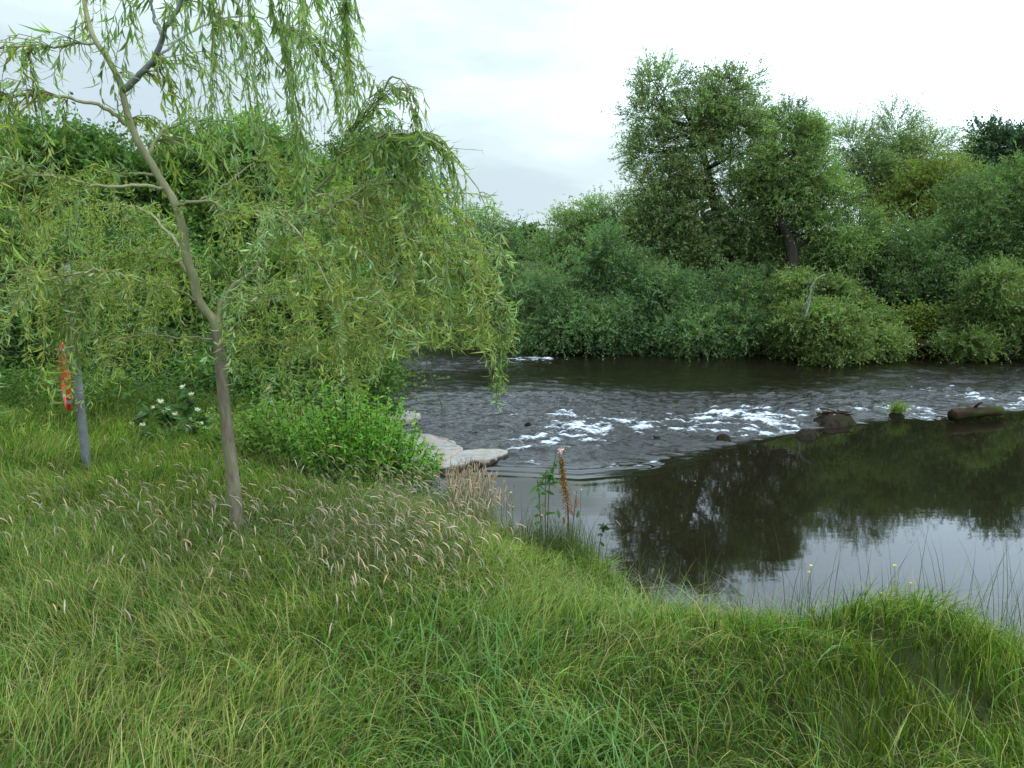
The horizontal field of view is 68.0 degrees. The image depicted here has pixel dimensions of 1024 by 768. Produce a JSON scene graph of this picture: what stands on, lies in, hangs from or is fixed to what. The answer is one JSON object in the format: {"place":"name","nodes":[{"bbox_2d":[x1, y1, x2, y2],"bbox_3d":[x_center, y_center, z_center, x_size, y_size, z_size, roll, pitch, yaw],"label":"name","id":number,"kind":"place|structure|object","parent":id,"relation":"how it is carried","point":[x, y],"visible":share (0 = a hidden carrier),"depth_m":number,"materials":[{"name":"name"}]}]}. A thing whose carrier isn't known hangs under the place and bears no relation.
{"place":"outdoors","nodes":[
{"label":"outdoors","id":0,"kind":"place"},
{"bbox_2d":[248,409,271,428],"bbox_3d":[-2.134,0.335,6.361,0.260,0.281,0.226,0,11,0],"label":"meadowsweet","id":1,"kind":"object","parent":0,"point":[254,418],"visible":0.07,"depth_m":6.35,"materials":[{"name":"green plant"}]},
{"bbox_2d":[0,378,631,637],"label":"seeding grass","id":2,"kind":"structure","parent":0,"point":[470,491],"depth_m":3.97,"materials":[{"name":"plant"}]},
{"bbox_2d":[0,244,1023,767],"bbox_3d":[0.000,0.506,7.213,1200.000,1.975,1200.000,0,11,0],"label":"ground","id":3,"kind":"structure","parent":0,"point":[914,674],"depth_m":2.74,"materials":[{"name":"green plant"}]},
{"bbox_2d":[0,189,134,376],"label":"leafy shrub","id":4,"kind":"object","parent":3,"relation":"on","point":[4,280],"visible":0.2,"depth_m":8.69,"materials":[{"name":"green plant"}]},
{"bbox_2d":[59,258,91,473],"bbox_3d":[-3.023,-0.061,5.277,0.074,1.610,0.074,0,11,0],"label":"steel post","id":5,"kind":"object","parent":3,"relation":"on","point":[83,434],"visible":0.46,"depth_m":5.31,"materials":[{"name":"grey metal"}]},
{"bbox_2d":[58,341,71,410],"bbox_3d":[-3.085,-0.056,5.238,0.038,0.488,0.487,-7,13,-33],"label":"lifebuoy","id":6,"kind":"object","parent":5,"relation":"hanging from","point":[68,403],"visible":0.49,"depth_m":5.14,"materials":[{"name":"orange plastic"}]},
{"bbox_2d":[0,91,194,253],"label":"broadleaf tree","id":7,"kind":"object","parent":3,"relation":"on","point":[87,146],"visible":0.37,"depth_m":10.61,"materials":[{"name":"green plant"}]},
{"bbox_2d":[28,210,237,388],"bbox_3d":[-4.364,-0.675,9.126,2.632,2.858,2.424,0,11,0],"label":"leafy shrub","id":8,"kind":"object","parent":3,"relation":"on","point":[171,326],"visible":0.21,"depth_m":8.71,"materials":[{"name":"green plant"}]},
{"bbox_2d":[129,402,158,432],"bbox_3d":[-3.153,0.329,6.474,0.248,0.348,0.237,8,13,38],"label":"meadowsweet","id":9,"kind":"object","parent":3,"relation":"on","point":[142,414],"visible":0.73,"depth_m":6.43,"materials":[{"name":"green plant"}]},
{"bbox_2d":[151,399,183,431],"bbox_3d":[-2.872,0.314,6.361,0.276,0.388,0.242,0,11,0],"label":"meadowsweet","id":10,"kind":"object","parent":3,"relation":"on","point":[167,413],"visible":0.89,"depth_m":6.34,"materials":[{"name":"green plant"}]},
{"bbox_2d":[135,417,202,441],"bbox_3d":[-2.804,0.395,6.168,0.604,0.251,0.206,0,11,0],"label":"meadowsweet","id":11,"kind":"object","parent":3,"relation":"on","point":[146,428],"visible":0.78,"depth_m":6.16,"materials":[{"name":"green plant"}]},
{"bbox_2d":[158,385,197,426],"bbox_3d":[-2.895,0.219,6.581,0.373,0.451,0.239,0,11,0],"label":"meadowsweet","id":12,"kind":"object","parent":3,"relation":"on","point":[185,409],"visible":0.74,"depth_m":6.57,"materials":[{"name":"green plant"}]},
{"bbox_2d":[181,407,211,436],"bbox_3d":[-2.591,0.361,6.274,0.272,0.347,0.256,0,11,0],"label":"meadowsweet","id":13,"kind":"object","parent":3,"relation":"on","point":[203,418],"visible":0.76,"depth_m":6.26,"materials":[{"name":"green plant"}]},
{"bbox_2d":[120,98,365,269],"bbox_3d":[-3.986,-2.380,11.514,3.776,3.746,2.651,0,11,0],"label":"broadleaf tree","id":14,"kind":"object","parent":3,"relation":"on","point":[198,221],"visible":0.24,"depth_m":11.01,"materials":[{"name":"green plant"}]},
{"bbox_2d":[193,388,324,457],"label":"leafy plant","id":15,"kind":"object","parent":3,"relation":"on","point":[263,409],"visible":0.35,"depth_m":5.95,"materials":[{"name":"green plant"}]},
{"bbox_2d":[0,0,524,534],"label":"weeping willow","id":16,"kind":"object","parent":3,"relation":"on","point":[370,200],"visible":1,"depth_m":3.53,"materials":[{"name":"green plant"}]},
{"bbox_2d":[233,393,347,479],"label":"leafy plant","id":17,"kind":"object","parent":3,"relation":"on","point":[264,431],"visible":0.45,"depth_m":5.71,"materials":[{"name":"green plant"}]},
{"bbox_2d":[167,217,425,412],"bbox_3d":[-2.734,-0.598,9.320,3.351,2.839,2.521,0,11,0],"label":"leafy shrub","id":18,"kind":"object","parent":3,"relation":"on","point":[252,283],"visible":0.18,"depth_m":8.88,"materials":[{"name":"green plant"}]},
{"bbox_2d":[158,318,449,435],"bbox_3d":[-2.267,0.184,8.264,3.166,1.838,1.831,0,11,0],"label":"leafy shrub","id":19,"kind":"object","parent":3,"relation":"on","point":[390,374],"visible":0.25,"depth_m":8.04,"materials":[{"name":"green plant"}]},
{"bbox_2d":[280,370,432,490],"bbox_3d":[-1.122,0.395,5.519,1.100,1.098,0.897,0,11,0],"label":"leafy plant","id":20,"kind":"object","parent":3,"relation":"on","point":[357,431],"visible":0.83,"depth_m":5.37,"materials":[{"name":"green plant"}]},
{"bbox_2d":[314,118,463,288],"bbox_3d":[-3.865,-4.895,21.593,5.226,5.286,3.479,0,11,0],"label":"broadleaf tree","id":21,"kind":"object","parent":3,"relation":"on","point":[387,127],"visible":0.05,"depth_m":21.00,"materials":[{"name":"green plant"}]},
{"bbox_2d":[341,405,444,492],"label":"leafy plant","id":22,"kind":"object","parent":3,"relation":"on","point":[402,459],"visible":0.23,"depth_m":5.68,"materials":[{"name":"green plant"}]},
{"bbox_2d":[391,478,469,515],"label":"leafy plant","id":23,"kind":"object","parent":3,"relation":"on","point":[438,497],"visible":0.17,"depth_m":5.41,"materials":[{"name":"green plant"}]},
{"bbox_2d":[400,433,462,469],"bbox_3d":[-0.971,0.812,8.539,0.860,0.287,1.130,0,11,0],"label":"rock slab","id":24,"kind":"object","parent":3,"relation":"on","point":[446,446],"visible":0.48,"depth_m":8.57,"materials":[{"name":"grey stone"}]},
{"bbox_2d":[398,195,537,344],"bbox_3d":[-1.057,-2.431,17.704,3.650,3.947,2.413,0,11,0],"label":"sallow shrub","id":25,"kind":"object","parent":3,"relation":"on","point":[515,245],"visible":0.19,"depth_m":17.42,"materials":[{"name":"green plant"}]},
{"bbox_2d":[0,269,980,439],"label":"undergrowth","id":26,"kind":"object","parent":3,"relation":"on","point":[28,371],"visible":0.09,"depth_m":7.45,"materials":[{"name":"green plant"}]},
{"bbox_2d":[501,492,501,536],"bbox_3d":[-0.067,0.855,4.853,0.014,0.354,0.015,0,11,0],"label":"buttercup","id":27,"kind":"object","parent":3,"relation":"on","point":[501,513],"visible":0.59,"depth_m":4.85,"materials":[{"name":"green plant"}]},
{"bbox_2d":[501,220,554,260],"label":"broadleaf tree","id":28,"kind":"object","parent":3,"relation":"on","point":[531,226],"visible":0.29,"depth_m":40.85,"materials":[{"name":"green plant"}]},
{"bbox_2d":[530,446,565,531],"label":"balsam plant","id":29,"kind":"object","parent":3,"relation":"on","point":[549,475],"visible":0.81,"depth_m":5.10,"materials":[{"name":"green plant"}]},
{"bbox_2d":[557,456,578,537],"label":"dock plant","id":30,"kind":"object","parent":3,"relation":"on","point":[563,479],"visible":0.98,"depth_m":4.87,"materials":[{"name":"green plant"}]},
{"bbox_2d":[495,247,643,359],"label":"sallow shrub","id":31,"kind":"object","parent":3,"relation":"on","point":[555,322],"visible":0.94,"depth_m":15.62,"materials":[{"name":"green plant"}]},
{"bbox_2d":[518,180,656,286],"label":"sallow shrub","id":32,"kind":"object","parent":3,"relation":"on","point":[578,221],"visible":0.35,"depth_m":17.52,"materials":[{"name":"green plant"}]},
{"bbox_2d":[597,524,609,554],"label":"nettle sprig","id":33,"kind":"object","parent":3,"relation":"on","point":[603,527],"visible":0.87,"depth_m":4.72,"materials":[{"name":"green plant"}]},
{"bbox_2d":[555,211,671,355],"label":"sallow shrub","id":34,"kind":"object","parent":3,"relation":"on","point":[601,266],"visible":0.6,"depth_m":15.80,"materials":[{"name":"green plant"}]},
{"bbox_2d":[599,239,758,356],"bbox_3d":[3.410,-1.530,16.103,3.435,3.112,2.495,6,12,28],"label":"sallow shrub","id":35,"kind":"object","parent":3,"relation":"on","point":[663,294],"visible":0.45,"depth_m":15.73,"materials":[{"name":"green plant"}]},
{"bbox_2d":[601,45,811,293],"bbox_3d":[4.513,-4.417,17.190,5.228,6.111,3.158,0,11,0],"label":"willow tree","id":36,"kind":"object","parent":3,"relation":"on","point":[685,234],"visible":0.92,"depth_m":16.55,"materials":[{"name":"green plant"}]},
{"bbox_2d":[646,251,794,361],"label":"sallow shrub","id":37,"kind":"object","parent":3,"relation":"on","point":[745,331],"visible":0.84,"depth_m":15.53,"materials":[{"name":"green plant"}]},
{"bbox_2d":[692,220,882,299],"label":"sallow shrub","id":38,"kind":"object","parent":3,"relation":"on","point":[758,261],"visible":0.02,"depth_m":17.80,"materials":[{"name":"green plant"}]},
{"bbox_2d":[718,84,913,287],"bbox_3d":[6.401,-3.637,16.329,3.975,5.225,2.623,0,11,0],"label":"willow tree","id":39,"kind":"object","parent":3,"relation":"on","point":[774,176],"visible":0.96,"depth_m":15.84,"materials":[{"name":"green plant"}]},
{"bbox_2d":[753,263,929,367],"bbox_3d":[6.547,-1.132,14.929,3.687,2.483,2.597,0,11,0],"label":"sallow bush","id":40,"kind":"object","parent":3,"relation":"on","point":[815,308],"visible":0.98,"depth_m":14.62,"materials":[{"name":"green plant"}]},
{"bbox_2d":[798,216,1021,332],"bbox_3d":[8.604,-2.057,16.394,5.174,3.099,2.740,0,11,0],"label":"sallow shrub","id":41,"kind":"object","parent":3,"relation":"on","point":[905,285],"visible":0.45,"depth_m":15.99,"materials":[{"name":"green plant"}]},
{"bbox_2d":[820,87,1004,228],"bbox_3d":[9.428,-4.856,19.040,4.725,4.902,2.980,-5,11,-23],"label":"willow tree","id":42,"kind":"object","parent":3,"relation":"on","point":[881,165],"visible":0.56,"depth_m":18.40,"materials":[{"name":"green plant"}]},
{"bbox_2d":[883,291,958,355],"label":"yellow leaved plant","id":43,"kind":"object","parent":3,"relation":"on","point":[917,322],"visible":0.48,"depth_m":15.41,"materials":[{"name":"green plant"}]},
{"bbox_2d":[839,139,1023,295],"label":"sallow shrub","id":44,"kind":"object","parent":3,"relation":"on","point":[994,241],"visible":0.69,"depth_m":16.09,"materials":[{"name":"green plant"}]},
{"bbox_2d":[853,145,1023,269],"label":"broadleaf tree","id":45,"kind":"object","parent":3,"relation":"on","point":[923,176],"visible":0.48,"depth_m":17.43,"materials":[{"name":"green plant"}]},
{"bbox_2d":[915,250,1023,364],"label":"sallow bush","id":46,"kind":"object","parent":3,"relation":"on","point":[992,301],"visible":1,"depth_m":14.65,"materials":[{"name":"green plant"}]},
{"bbox_2d":[951,106,1023,231],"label":"broadleaf tree","id":47,"kind":"object","parent":3,"relation":"on","point":[1007,133],"visible":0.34,"depth_m":21.57,"materials":[{"name":"green plant"}]},
{"bbox_2d":[0,0,1023,243],"label":"sky","id":48,"kind":"structure","parent":0,"point":[526,84],"materials":[{"name":"white"}]},
{"bbox_2d":[383,343,1023,647],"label":"river","id":49,"kind":"structure","parent":0,"point":[688,481],"depth_m":8.24,"materials":[{"name":"liquid"}]},
{"bbox_2d":[391,410,420,424],"bbox_3d":[-1.461,0.521,9.981,0.536,0.277,0.562,0,11,0],"label":"rock","id":50,"kind":"object","parent":49,"relation":"in","point":[410,416],"visible":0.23,"depth_m":9.87,"materials":[{"name":"grey stone"}]},
{"bbox_2d":[439,449,507,472],"bbox_3d":[-0.458,0.869,8.321,0.948,0.198,0.477,-7,12,-32],"label":"rock slab","id":51,"kind":"object","parent":49,"relation":"on","point":[491,456],"visible":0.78,"depth_m":8.23,"materials":[{"name":"grey stone"}]},
{"bbox_2d":[716,434,731,441],"bbox_3d":[2.542,0.710,9.144,0.286,0.212,0.269,0,11,0],"label":"rock","id":52,"kind":"object","parent":49,"relation":"in","point":[723,437],"visible":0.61,"depth_m":9.10,"materials":[{"name":"grey stone"}]},
{"bbox_2d":[794,428,819,439],"bbox_3d":[3.674,0.661,9.407,0.590,0.212,0.389,-7,12,-32],"label":"rock","id":53,"kind":"object","parent":49,"relation":"on","point":[808,434],"visible":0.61,"depth_m":9.32,"materials":[{"name":"grey stone"}]},
{"bbox_2d":[813,411,855,427],"bbox_3d":[4.330,0.499,10.143,1.058,0.263,0.647,-9,14,-39],"label":"rock","id":54,"kind":"object","parent":49,"relation":"on","point":[837,420],"visible":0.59,"depth_m":9.96,"materials":[{"name":"grey stone"}]},
{"bbox_2d":[816,408,853,415],"bbox_3d":[4.292,0.364,10.121,0.493,0.108,0.174,0,11,0],"label":"stick pile","id":55,"kind":"object","parent":54,"relation":"on","point":[829,412],"visible":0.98,"depth_m":10.07,"materials":[{"name":"brown wood"}]},
{"bbox_2d":[888,412,904,418],"bbox_3d":[5.263,0.473,10.445,0.404,0.203,0.375,0,11,0],"label":"rock","id":56,"kind":"object","parent":49,"relation":"on","point":[895,415],"visible":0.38,"depth_m":10.36,"materials":[{"name":"stone"}]},
{"bbox_2d":[881,398,911,413],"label":"grass tuft","id":57,"kind":"object","parent":56,"relation":"on","point":[897,408],"visible":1,"depth_m":10.34,"materials":[{"name":"green plant"}]},
{"bbox_2d":[906,338,947,360],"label":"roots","id":58,"kind":"object","parent":49,"relation":"on","point":[923,341],"visible":0.53,"depth_m":15.19,"materials":[{"name":"brown wood"}]},
{"bbox_2d":[947,402,1004,420],"bbox_3d":[6.270,0.353,10.247,0.823,0.248,0.168,-3,11,-16],"label":"log","id":59,"kind":"object","parent":49,"relation":"on","point":[956,414],"visible":1,"depth_m":10.18,"materials":[{"name":"brown wood"}]}
]}

